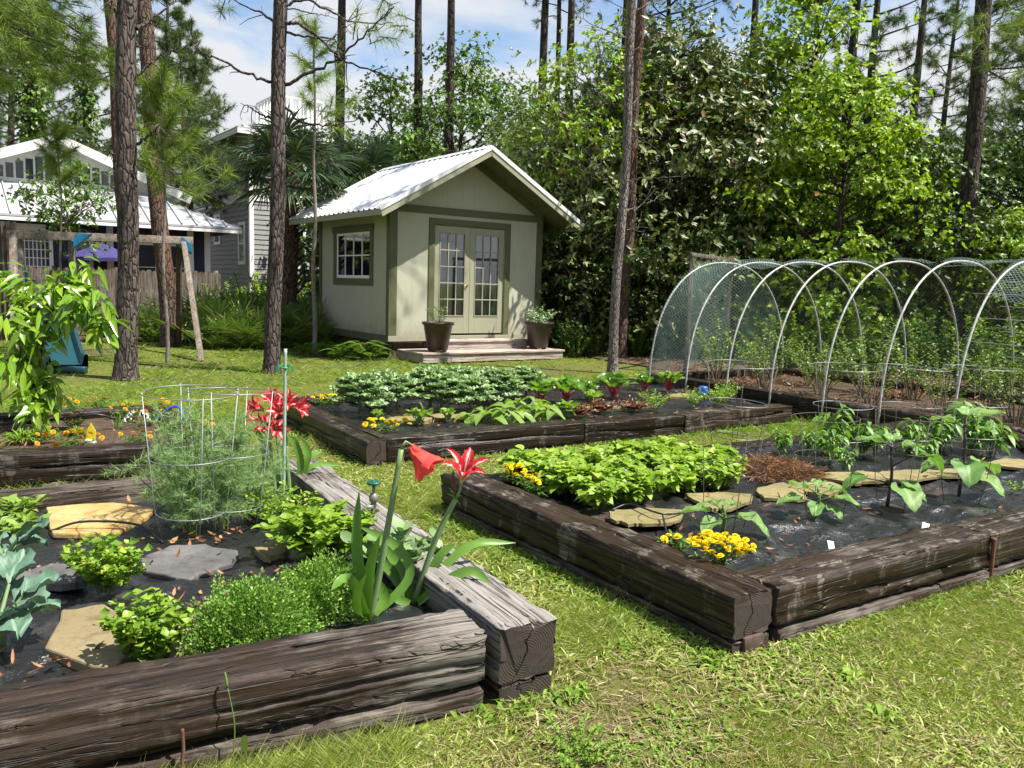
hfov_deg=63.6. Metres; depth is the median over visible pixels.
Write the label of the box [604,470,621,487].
bean plant
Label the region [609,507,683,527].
flagstone
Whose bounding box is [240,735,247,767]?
round leaf weed
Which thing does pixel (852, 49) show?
pine tree
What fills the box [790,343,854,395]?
blueberry bush
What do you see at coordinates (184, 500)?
dill
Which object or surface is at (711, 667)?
weed rosette
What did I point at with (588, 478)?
bean plant
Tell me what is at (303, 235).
window
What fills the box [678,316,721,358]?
shrub
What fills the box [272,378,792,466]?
raised bed
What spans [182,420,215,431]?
marigold
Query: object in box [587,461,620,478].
bean plant
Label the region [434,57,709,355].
magnolia tree
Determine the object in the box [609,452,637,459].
bean plant
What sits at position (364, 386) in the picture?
kale
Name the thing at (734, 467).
bean plant
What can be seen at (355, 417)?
plastic mulch
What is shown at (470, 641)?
raised bed
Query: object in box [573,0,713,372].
pine tree
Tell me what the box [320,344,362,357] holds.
fern
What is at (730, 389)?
carrot tops
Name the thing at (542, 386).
chard
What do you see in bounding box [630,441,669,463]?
bean plant
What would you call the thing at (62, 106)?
pine tree
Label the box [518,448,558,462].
bean plant
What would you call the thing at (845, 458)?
pepper plant
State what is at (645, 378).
chard
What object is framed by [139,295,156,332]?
shrub
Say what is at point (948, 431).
pepper plant
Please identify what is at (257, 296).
saw palmetto
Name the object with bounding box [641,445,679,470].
bean plant
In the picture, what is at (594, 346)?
shrub
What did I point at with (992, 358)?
shrub
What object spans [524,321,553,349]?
planter
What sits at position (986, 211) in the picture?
holly tree
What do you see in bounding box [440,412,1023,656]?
raised bed
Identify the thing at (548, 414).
collard
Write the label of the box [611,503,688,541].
drip tube
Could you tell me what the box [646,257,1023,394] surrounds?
bird netting
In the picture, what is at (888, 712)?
weed rosette
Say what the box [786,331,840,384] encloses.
blueberry bush
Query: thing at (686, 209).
magnolia tree
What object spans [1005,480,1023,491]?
seedling
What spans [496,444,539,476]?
bean plant
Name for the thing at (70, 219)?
tree
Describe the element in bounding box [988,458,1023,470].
flagstone
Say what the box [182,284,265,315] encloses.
saw palmetto
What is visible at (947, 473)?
flagstone
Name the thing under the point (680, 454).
bean plant
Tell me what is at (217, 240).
window
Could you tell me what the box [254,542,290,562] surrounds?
flagstone
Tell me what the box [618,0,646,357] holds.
pine tree
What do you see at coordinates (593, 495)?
bean plant
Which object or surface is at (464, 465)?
amaryllis
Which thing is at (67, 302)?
citrus tree
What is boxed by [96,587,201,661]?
parsley
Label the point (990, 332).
shrub
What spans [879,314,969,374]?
shrub
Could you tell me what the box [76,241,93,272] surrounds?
window
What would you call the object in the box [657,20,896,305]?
oak tree
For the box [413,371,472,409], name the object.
kale
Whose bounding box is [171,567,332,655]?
thyme
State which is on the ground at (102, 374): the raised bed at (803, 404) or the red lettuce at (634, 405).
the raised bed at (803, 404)
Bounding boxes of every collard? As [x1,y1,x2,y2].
[454,406,508,424]
[471,402,535,423]
[504,396,550,420]
[512,401,575,422]
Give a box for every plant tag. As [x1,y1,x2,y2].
[85,423,96,443]
[827,540,833,548]
[922,522,929,527]
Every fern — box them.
[289,343,318,352]
[301,341,342,355]
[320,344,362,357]
[338,340,387,359]
[361,346,392,358]
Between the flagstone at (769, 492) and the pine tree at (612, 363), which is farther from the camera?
the pine tree at (612, 363)
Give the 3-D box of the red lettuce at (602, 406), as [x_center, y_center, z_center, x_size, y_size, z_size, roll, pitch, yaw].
[0.971,0.230,8.804,0.419,0.125,0.356,5,8,26]
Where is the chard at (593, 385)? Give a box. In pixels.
[581,379,599,398]
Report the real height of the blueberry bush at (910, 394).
1.025 m
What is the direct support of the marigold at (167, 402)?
on the raised bed at (45, 461)
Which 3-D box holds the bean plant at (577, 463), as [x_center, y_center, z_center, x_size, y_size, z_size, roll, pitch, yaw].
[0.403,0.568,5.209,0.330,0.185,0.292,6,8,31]
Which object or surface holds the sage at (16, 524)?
on the plastic mulch at (43, 624)
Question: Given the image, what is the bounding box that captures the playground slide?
[24,268,87,373]
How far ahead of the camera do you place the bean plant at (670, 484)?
5.10 m
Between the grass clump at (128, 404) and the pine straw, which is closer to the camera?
the pine straw
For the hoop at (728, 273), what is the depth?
11.40 m
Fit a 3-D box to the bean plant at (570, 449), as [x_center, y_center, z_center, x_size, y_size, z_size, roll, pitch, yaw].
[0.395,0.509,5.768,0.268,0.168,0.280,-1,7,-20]
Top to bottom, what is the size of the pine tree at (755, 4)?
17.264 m
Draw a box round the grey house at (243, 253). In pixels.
[173,96,442,304]
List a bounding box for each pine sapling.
[22,113,89,282]
[113,52,241,362]
[288,7,364,351]
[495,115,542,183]
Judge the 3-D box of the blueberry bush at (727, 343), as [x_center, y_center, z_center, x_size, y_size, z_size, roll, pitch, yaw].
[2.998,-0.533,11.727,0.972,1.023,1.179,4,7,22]
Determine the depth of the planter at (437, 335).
15.21 m
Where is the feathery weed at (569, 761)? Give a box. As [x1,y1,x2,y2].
[517,707,645,767]
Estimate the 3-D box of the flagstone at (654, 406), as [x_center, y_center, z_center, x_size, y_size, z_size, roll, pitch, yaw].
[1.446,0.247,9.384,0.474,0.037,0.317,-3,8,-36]
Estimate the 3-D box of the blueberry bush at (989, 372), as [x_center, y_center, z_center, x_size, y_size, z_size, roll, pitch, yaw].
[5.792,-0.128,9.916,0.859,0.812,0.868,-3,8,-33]
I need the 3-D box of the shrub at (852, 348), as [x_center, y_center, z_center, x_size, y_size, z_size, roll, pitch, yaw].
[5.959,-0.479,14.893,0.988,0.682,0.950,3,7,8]
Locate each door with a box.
[434,225,470,333]
[468,228,503,332]
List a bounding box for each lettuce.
[370,408,386,419]
[405,402,432,422]
[440,407,455,419]
[556,399,579,416]
[566,405,598,414]
[583,398,620,410]
[584,389,603,403]
[618,398,651,409]
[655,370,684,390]
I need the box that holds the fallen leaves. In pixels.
[0,329,1023,681]
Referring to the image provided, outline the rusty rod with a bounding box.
[180,728,184,767]
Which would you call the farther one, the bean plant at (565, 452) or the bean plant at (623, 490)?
the bean plant at (565, 452)
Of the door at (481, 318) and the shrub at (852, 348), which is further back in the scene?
the door at (481, 318)
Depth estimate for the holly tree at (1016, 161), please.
17.91 m
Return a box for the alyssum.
[123,410,150,427]
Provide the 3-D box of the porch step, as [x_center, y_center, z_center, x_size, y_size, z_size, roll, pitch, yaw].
[-0.555,-0.682,16.285,3.300,0.360,0.997,-3,8,-35]
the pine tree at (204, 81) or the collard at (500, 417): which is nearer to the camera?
the collard at (500, 417)
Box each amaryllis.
[242,387,340,500]
[331,440,445,622]
[376,447,515,605]
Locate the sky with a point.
(247, 46)
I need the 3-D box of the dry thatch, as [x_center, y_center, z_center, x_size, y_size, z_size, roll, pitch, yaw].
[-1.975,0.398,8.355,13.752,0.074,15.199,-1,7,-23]
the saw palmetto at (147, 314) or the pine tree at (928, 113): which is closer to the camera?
the saw palmetto at (147, 314)
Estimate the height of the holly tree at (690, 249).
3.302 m
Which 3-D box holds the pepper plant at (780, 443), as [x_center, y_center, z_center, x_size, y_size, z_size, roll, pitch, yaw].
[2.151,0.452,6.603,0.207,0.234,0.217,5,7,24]
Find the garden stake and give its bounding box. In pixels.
[275,349,293,495]
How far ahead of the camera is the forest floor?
16.45 m
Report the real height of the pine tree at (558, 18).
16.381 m
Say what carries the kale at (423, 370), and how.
on the plastic mulch at (355, 417)
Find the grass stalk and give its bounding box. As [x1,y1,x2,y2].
[225,672,234,767]
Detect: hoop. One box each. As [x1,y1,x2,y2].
[649,262,783,375]
[685,262,820,388]
[726,261,862,389]
[768,261,906,403]
[820,260,958,418]
[877,260,1013,423]
[952,261,1023,428]
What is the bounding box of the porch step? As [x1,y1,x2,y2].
[397,338,564,362]
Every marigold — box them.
[23,426,58,439]
[34,428,104,446]
[55,397,89,408]
[61,411,85,427]
[82,396,112,407]
[107,402,145,418]
[117,429,155,441]
[132,408,167,421]
[141,397,182,408]
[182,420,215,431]
[310,393,335,406]
[325,393,345,405]
[362,417,410,431]
[500,462,534,483]
[513,471,548,491]
[524,478,548,496]
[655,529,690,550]
[686,529,755,565]
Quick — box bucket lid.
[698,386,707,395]
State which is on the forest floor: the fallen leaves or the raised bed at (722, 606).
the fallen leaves
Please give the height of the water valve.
0.362 m
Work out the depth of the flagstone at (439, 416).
8.10 m
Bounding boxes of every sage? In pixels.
[0,493,49,516]
[0,507,51,535]
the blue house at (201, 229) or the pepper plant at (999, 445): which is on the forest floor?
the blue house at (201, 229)
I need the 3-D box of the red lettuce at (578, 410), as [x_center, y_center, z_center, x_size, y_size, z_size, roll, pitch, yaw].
[0.666,0.262,8.480,0.363,0.127,0.426,7,9,39]
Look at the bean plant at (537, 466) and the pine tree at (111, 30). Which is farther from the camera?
the pine tree at (111, 30)
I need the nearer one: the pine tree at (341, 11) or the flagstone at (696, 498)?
the flagstone at (696, 498)
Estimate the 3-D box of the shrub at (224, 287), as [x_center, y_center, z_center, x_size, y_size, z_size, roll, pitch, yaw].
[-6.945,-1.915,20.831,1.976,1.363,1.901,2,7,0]
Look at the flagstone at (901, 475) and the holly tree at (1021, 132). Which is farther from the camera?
the holly tree at (1021, 132)
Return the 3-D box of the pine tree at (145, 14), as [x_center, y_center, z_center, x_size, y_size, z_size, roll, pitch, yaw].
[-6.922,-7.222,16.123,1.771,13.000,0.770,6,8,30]
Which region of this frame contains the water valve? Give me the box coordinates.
[361,480,380,521]
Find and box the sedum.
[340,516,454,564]
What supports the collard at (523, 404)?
on the raised bed at (364, 446)
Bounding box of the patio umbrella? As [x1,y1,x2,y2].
[63,243,117,269]
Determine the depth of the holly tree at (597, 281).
18.45 m
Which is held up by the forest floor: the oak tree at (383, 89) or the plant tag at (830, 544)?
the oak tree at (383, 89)
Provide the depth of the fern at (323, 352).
15.79 m
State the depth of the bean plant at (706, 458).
5.61 m
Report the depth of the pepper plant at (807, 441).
6.57 m
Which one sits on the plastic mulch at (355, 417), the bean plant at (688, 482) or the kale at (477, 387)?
the kale at (477, 387)
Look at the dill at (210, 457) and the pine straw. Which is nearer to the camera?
the dill at (210, 457)
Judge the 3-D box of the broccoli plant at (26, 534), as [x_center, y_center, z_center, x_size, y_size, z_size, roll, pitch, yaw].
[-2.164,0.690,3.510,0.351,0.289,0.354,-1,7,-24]
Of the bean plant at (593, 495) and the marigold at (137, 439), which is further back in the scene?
the marigold at (137, 439)
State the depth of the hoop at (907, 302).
8.98 m
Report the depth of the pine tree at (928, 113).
31.62 m
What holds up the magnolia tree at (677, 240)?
on the forest floor
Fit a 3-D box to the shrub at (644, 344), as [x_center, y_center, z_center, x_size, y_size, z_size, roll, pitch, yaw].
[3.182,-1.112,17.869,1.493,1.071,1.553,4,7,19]
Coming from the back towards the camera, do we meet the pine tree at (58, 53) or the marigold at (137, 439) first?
the pine tree at (58, 53)
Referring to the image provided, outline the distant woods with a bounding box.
[297,162,1003,336]
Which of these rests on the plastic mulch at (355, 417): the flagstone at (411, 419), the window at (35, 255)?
the flagstone at (411, 419)
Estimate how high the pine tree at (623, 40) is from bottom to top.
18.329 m
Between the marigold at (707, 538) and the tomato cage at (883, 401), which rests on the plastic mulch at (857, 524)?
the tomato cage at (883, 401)
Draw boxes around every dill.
[102,440,209,512]
[143,392,228,536]
[168,418,255,505]
[194,408,266,530]
[221,430,294,511]
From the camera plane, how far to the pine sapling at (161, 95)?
13.20 m
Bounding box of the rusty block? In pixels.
[741,632,763,653]
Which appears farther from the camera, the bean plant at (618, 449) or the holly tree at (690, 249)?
the holly tree at (690, 249)
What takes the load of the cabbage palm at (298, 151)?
on the ground at (102, 374)
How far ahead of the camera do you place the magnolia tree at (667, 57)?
17.71 m
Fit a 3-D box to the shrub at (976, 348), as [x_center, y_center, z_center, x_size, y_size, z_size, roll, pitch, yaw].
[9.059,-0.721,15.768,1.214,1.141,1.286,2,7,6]
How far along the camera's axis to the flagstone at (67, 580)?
3.49 m
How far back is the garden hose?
6.93 m
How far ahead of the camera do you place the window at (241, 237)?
34.36 m
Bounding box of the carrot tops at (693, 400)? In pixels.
[675,386,708,405]
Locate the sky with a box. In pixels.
[0,0,1023,275]
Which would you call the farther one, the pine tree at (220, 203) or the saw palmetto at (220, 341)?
the pine tree at (220, 203)
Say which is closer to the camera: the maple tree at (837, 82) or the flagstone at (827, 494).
the flagstone at (827, 494)
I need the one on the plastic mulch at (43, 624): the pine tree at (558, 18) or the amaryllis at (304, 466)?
the amaryllis at (304, 466)
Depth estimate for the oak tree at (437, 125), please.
29.70 m
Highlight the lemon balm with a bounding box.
[251,497,379,557]
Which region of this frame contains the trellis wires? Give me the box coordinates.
[970,281,1023,358]
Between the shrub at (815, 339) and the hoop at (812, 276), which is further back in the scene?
the shrub at (815, 339)
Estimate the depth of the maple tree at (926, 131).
24.86 m
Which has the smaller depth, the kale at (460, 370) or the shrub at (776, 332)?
the kale at (460, 370)
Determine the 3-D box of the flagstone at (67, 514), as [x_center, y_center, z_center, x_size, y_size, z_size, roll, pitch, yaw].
[-2.260,0.721,4.399,0.619,0.033,0.606,2,6,0]
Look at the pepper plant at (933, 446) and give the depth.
6.49 m
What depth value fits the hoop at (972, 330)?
8.17 m
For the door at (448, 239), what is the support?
in the garden shed
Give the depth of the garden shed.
16.53 m
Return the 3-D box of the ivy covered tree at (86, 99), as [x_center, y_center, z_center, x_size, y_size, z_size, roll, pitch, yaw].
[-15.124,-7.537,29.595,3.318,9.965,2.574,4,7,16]
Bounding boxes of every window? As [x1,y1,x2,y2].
[17,229,53,268]
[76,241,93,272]
[139,243,155,271]
[171,244,187,292]
[213,214,220,244]
[238,222,245,264]
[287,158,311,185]
[297,225,305,268]
[332,223,373,285]
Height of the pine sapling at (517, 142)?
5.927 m
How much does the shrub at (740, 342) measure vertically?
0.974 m
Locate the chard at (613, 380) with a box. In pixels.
[588,371,638,396]
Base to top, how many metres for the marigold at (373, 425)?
0.125 m
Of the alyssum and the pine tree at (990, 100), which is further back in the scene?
the pine tree at (990, 100)
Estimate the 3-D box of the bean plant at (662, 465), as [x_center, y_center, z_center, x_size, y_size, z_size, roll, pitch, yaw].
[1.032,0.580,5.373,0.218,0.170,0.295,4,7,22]
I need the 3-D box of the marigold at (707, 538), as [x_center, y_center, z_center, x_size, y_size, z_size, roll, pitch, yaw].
[0.960,0.760,3.805,0.332,0.150,0.329,2,7,0]
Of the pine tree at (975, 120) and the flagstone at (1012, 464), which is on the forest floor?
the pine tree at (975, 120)
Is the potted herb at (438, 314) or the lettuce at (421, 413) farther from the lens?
the potted herb at (438, 314)
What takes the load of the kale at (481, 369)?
on the plastic mulch at (355, 417)
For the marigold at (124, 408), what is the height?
0.146 m
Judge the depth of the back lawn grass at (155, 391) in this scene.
11.63 m
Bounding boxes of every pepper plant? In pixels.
[768,425,792,451]
[795,428,822,452]
[809,403,868,455]
[810,429,852,461]
[831,447,858,470]
[846,423,876,454]
[856,422,891,455]
[890,416,927,453]
[915,431,940,457]
[923,419,966,452]
[944,398,1003,450]
[966,414,1018,455]
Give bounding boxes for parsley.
[60,532,153,594]
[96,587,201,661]
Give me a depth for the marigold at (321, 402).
8.48 m
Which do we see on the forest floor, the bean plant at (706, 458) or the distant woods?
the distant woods
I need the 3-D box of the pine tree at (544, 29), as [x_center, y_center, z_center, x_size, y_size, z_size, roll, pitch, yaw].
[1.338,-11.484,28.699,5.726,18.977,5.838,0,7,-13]
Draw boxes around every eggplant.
[680,498,769,537]
[776,478,859,520]
[842,432,943,512]
[921,406,1005,498]
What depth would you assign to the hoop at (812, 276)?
10.29 m
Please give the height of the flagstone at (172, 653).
0.031 m
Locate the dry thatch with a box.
[4,357,1023,767]
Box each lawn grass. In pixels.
[0,339,863,439]
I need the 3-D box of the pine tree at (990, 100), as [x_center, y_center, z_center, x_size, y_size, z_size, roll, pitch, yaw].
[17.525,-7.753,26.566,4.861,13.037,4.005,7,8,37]
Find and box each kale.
[327,371,394,413]
[371,368,397,401]
[376,373,420,409]
[405,364,450,406]
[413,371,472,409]
[447,365,482,376]
[448,374,503,409]
[475,366,503,383]
[481,366,529,401]
[514,365,555,396]
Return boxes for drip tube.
[0,414,115,424]
[50,520,163,543]
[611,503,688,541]
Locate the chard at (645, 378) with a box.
[634,373,655,388]
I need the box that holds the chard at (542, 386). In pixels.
[527,376,554,401]
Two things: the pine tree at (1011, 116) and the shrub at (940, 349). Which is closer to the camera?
the shrub at (940, 349)
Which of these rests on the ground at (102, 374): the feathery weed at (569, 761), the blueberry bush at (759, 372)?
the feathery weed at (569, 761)
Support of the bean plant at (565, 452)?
on the plastic mulch at (857, 524)
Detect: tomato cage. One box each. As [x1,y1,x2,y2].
[141,383,239,543]
[183,386,274,536]
[701,420,776,535]
[708,360,777,453]
[791,412,860,513]
[809,362,881,461]
[875,408,943,512]
[879,363,950,458]
[935,407,1003,502]
[942,364,1016,456]
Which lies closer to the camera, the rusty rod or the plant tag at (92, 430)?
the rusty rod
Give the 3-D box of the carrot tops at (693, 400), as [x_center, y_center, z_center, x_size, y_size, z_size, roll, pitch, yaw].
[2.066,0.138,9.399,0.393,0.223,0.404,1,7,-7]
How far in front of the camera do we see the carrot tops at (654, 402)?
9.00 m
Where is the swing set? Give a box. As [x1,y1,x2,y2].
[0,221,204,360]
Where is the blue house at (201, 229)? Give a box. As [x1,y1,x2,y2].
[0,135,241,301]
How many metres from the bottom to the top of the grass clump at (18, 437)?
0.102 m
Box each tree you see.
[0,0,106,146]
[0,0,115,97]
[0,2,110,153]
[0,31,31,171]
[0,158,115,260]
[0,256,135,434]
[1,0,66,184]
[48,29,111,155]
[60,69,110,156]
[79,0,190,379]
[91,0,238,207]
[103,0,140,338]
[136,20,244,212]
[137,0,182,346]
[139,43,237,217]
[186,0,420,373]
[260,126,366,289]
[296,58,442,283]
[334,0,345,188]
[353,93,468,183]
[361,30,552,192]
[412,69,567,198]
[414,0,422,158]
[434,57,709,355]
[444,0,454,154]
[487,85,601,301]
[492,0,863,361]
[495,182,631,349]
[501,15,694,348]
[514,25,795,343]
[522,0,593,303]
[538,0,548,320]
[545,16,817,346]
[554,0,574,325]
[566,31,914,354]
[571,238,696,357]
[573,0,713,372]
[602,0,733,157]
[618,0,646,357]
[621,0,627,125]
[635,214,786,359]
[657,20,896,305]
[663,123,861,351]
[704,136,884,352]
[712,31,981,364]
[740,0,918,259]
[740,105,988,323]
[749,0,758,71]
[783,105,1023,364]
[791,0,965,342]
[800,142,979,357]
[829,106,1009,341]
[831,95,936,248]
[838,0,860,184]
[845,107,1023,351]
[870,117,1004,342]
[899,0,927,326]
[900,120,1023,359]
[903,0,1003,212]
[928,100,1023,338]
[930,0,1023,352]
[936,200,1023,367]
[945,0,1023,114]
[946,0,1023,366]
[954,103,1002,222]
[986,44,1023,152]
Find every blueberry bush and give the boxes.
[685,310,754,381]
[722,314,804,387]
[735,318,811,378]
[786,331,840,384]
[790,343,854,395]
[820,325,910,392]
[823,323,922,404]
[872,319,952,400]
[898,342,991,413]
[951,340,1023,406]
[957,335,1023,424]
[1003,355,1023,385]
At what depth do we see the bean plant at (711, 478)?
5.30 m
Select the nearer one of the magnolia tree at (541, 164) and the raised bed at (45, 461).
the raised bed at (45, 461)
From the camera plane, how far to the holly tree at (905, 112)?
22.56 m
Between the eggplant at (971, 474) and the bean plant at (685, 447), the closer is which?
the eggplant at (971, 474)
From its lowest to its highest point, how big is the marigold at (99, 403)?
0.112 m
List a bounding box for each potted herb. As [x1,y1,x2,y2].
[425,304,449,322]
[518,306,557,321]
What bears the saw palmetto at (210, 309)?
on the forest floor
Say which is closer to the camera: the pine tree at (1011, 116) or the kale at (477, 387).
the kale at (477, 387)
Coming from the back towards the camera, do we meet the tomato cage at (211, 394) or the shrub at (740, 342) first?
the shrub at (740, 342)
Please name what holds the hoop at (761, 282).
on the ground at (102, 374)
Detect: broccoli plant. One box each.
[0,515,49,579]
[0,547,60,649]
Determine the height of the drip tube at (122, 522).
0.074 m
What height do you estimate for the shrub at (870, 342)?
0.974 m
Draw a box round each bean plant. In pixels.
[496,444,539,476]
[513,449,566,481]
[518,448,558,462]
[536,459,586,494]
[541,449,584,473]
[550,458,604,474]
[554,445,585,457]
[560,463,615,492]
[571,445,619,465]
[573,481,617,506]
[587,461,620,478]
[594,455,643,470]
[597,439,642,457]
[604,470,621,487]
[606,478,644,501]
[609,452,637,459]
[616,466,662,501]
[624,448,654,465]
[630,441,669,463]
[630,462,648,471]
[631,439,651,452]
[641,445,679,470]
[645,465,690,493]
[653,435,679,450]
[654,460,687,478]
[664,454,704,478]
[665,445,689,455]
[666,450,684,463]
[667,467,700,492]
[672,441,701,454]
[682,449,730,466]
[689,464,734,488]
[691,443,738,458]
[698,455,732,467]
[698,457,745,488]
[726,452,748,471]
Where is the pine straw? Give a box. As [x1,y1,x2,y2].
[733,449,836,483]
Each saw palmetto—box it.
[138,303,186,341]
[139,297,211,342]
[153,292,264,347]
[158,282,238,311]
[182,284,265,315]
[185,303,264,348]
[202,290,312,349]
[229,278,318,310]
[245,287,324,344]
[260,297,338,347]
[293,288,325,334]
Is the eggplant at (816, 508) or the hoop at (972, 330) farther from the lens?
the hoop at (972, 330)
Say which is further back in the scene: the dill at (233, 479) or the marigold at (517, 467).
the marigold at (517, 467)
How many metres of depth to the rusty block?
3.36 m
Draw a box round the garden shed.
[288,145,584,357]
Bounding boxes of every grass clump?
[0,427,49,446]
[63,425,87,434]
[109,414,130,427]
[115,399,139,405]
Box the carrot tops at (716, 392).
[702,386,734,404]
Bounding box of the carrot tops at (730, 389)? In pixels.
[714,380,740,399]
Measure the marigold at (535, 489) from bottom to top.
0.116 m
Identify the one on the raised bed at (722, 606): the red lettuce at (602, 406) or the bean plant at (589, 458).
the bean plant at (589, 458)
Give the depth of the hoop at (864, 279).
9.75 m
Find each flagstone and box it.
[10,564,84,590]
[45,604,138,670]
[46,502,153,538]
[139,544,237,580]
[163,615,200,657]
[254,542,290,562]
[383,416,431,424]
[427,413,476,420]
[580,405,620,411]
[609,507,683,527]
[620,402,657,408]
[669,393,705,399]
[685,492,752,511]
[756,482,806,502]
[794,482,841,496]
[819,471,885,485]
[878,469,939,481]
[926,468,990,478]
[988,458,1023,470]
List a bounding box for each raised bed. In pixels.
[0,404,236,489]
[0,459,557,767]
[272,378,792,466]
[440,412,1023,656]
[647,367,1023,433]
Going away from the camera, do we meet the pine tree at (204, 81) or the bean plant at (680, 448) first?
the bean plant at (680, 448)
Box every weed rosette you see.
[594,638,638,658]
[686,655,743,679]
[821,666,873,690]
[845,701,916,745]
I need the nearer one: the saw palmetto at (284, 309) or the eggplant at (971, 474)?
the eggplant at (971, 474)
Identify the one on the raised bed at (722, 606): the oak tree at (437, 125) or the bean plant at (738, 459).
the bean plant at (738, 459)
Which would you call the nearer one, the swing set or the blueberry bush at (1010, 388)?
the blueberry bush at (1010, 388)
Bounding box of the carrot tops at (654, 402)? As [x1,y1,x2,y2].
[635,389,671,409]
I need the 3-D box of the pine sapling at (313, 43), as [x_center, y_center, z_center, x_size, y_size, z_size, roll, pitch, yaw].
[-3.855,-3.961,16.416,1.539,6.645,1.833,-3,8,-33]
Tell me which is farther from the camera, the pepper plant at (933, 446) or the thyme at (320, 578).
the pepper plant at (933, 446)
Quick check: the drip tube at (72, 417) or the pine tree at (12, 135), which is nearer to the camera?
the drip tube at (72, 417)
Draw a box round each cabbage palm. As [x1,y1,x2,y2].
[213,105,368,310]
[301,132,405,209]
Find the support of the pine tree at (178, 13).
on the forest floor
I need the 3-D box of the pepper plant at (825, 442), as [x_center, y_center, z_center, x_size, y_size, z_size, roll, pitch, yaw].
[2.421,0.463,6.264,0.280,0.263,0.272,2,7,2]
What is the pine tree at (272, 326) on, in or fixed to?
on the ground at (102, 374)
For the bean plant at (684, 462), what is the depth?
5.45 m
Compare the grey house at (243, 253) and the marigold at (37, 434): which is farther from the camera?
the grey house at (243, 253)
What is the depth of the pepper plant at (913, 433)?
6.67 m
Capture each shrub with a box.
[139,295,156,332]
[142,320,159,342]
[203,281,246,298]
[212,270,299,305]
[241,273,310,300]
[550,317,588,356]
[557,330,592,356]
[567,316,608,355]
[627,318,660,356]
[628,309,691,355]
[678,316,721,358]
[714,318,768,358]
[743,313,806,363]
[758,309,845,367]
[805,307,879,366]
[815,339,870,374]
[846,323,923,371]
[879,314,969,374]
[907,314,1000,375]
[945,315,1023,373]
[951,337,1021,388]
[963,316,1023,380]
[991,305,1023,362]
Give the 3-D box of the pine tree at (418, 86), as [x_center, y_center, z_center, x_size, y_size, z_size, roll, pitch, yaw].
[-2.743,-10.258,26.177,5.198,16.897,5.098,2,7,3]
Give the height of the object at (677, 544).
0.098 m
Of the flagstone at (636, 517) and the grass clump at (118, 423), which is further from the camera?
the grass clump at (118, 423)
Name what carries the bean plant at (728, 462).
on the plastic mulch at (857, 524)
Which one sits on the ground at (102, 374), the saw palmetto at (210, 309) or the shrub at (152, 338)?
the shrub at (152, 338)
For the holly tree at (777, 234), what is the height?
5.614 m
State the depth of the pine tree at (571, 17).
27.63 m
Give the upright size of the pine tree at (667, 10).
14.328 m
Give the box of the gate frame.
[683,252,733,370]
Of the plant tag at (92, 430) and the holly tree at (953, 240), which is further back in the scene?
the holly tree at (953, 240)
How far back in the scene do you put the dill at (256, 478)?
4.64 m
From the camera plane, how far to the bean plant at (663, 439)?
6.19 m
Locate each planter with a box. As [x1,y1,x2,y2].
[422,321,453,351]
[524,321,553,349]
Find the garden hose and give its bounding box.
[152,405,187,424]
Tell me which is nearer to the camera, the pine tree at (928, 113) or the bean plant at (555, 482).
the bean plant at (555, 482)
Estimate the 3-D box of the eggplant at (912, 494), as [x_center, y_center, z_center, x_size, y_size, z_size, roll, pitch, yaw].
[2.293,0.527,4.958,0.518,0.436,0.439,6,8,30]
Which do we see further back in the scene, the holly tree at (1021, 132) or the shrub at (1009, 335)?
the holly tree at (1021, 132)
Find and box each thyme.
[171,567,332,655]
[278,546,356,631]
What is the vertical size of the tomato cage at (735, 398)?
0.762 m
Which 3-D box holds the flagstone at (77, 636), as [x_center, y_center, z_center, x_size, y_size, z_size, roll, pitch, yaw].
[-1.485,0.918,2.969,0.323,0.050,0.578,-1,7,-20]
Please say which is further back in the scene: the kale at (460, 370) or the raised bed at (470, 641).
the kale at (460, 370)
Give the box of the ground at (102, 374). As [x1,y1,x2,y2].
[0,306,1023,767]
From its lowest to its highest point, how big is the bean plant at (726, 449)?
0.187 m
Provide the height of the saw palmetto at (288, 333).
1.433 m
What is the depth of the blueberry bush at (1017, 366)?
9.10 m
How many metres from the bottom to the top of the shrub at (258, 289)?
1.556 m
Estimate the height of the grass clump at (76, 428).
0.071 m
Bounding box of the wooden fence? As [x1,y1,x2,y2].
[24,265,220,331]
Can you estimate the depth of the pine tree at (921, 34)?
23.98 m
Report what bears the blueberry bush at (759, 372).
on the raised bed at (803, 404)
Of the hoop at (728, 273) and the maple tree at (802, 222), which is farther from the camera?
the maple tree at (802, 222)
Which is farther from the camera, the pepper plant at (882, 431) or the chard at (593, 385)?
the chard at (593, 385)
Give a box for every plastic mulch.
[0,487,433,685]
[314,384,758,433]
[511,426,1023,572]
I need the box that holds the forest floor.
[78,313,1023,395]
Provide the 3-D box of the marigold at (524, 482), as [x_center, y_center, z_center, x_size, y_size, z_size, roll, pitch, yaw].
[0.109,0.596,5.061,0.241,0.126,0.199,2,7,0]
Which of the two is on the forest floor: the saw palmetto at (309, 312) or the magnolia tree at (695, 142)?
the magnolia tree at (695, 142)
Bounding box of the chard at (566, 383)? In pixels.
[551,374,584,400]
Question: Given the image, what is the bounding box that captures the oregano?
[234,479,322,519]
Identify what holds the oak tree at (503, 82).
on the forest floor
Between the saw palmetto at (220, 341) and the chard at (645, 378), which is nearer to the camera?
the chard at (645, 378)
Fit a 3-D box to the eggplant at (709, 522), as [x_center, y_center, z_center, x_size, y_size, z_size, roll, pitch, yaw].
[1.117,0.711,4.372,0.438,0.162,0.279,2,7,0]
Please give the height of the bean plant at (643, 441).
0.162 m
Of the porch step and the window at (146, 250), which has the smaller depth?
the porch step

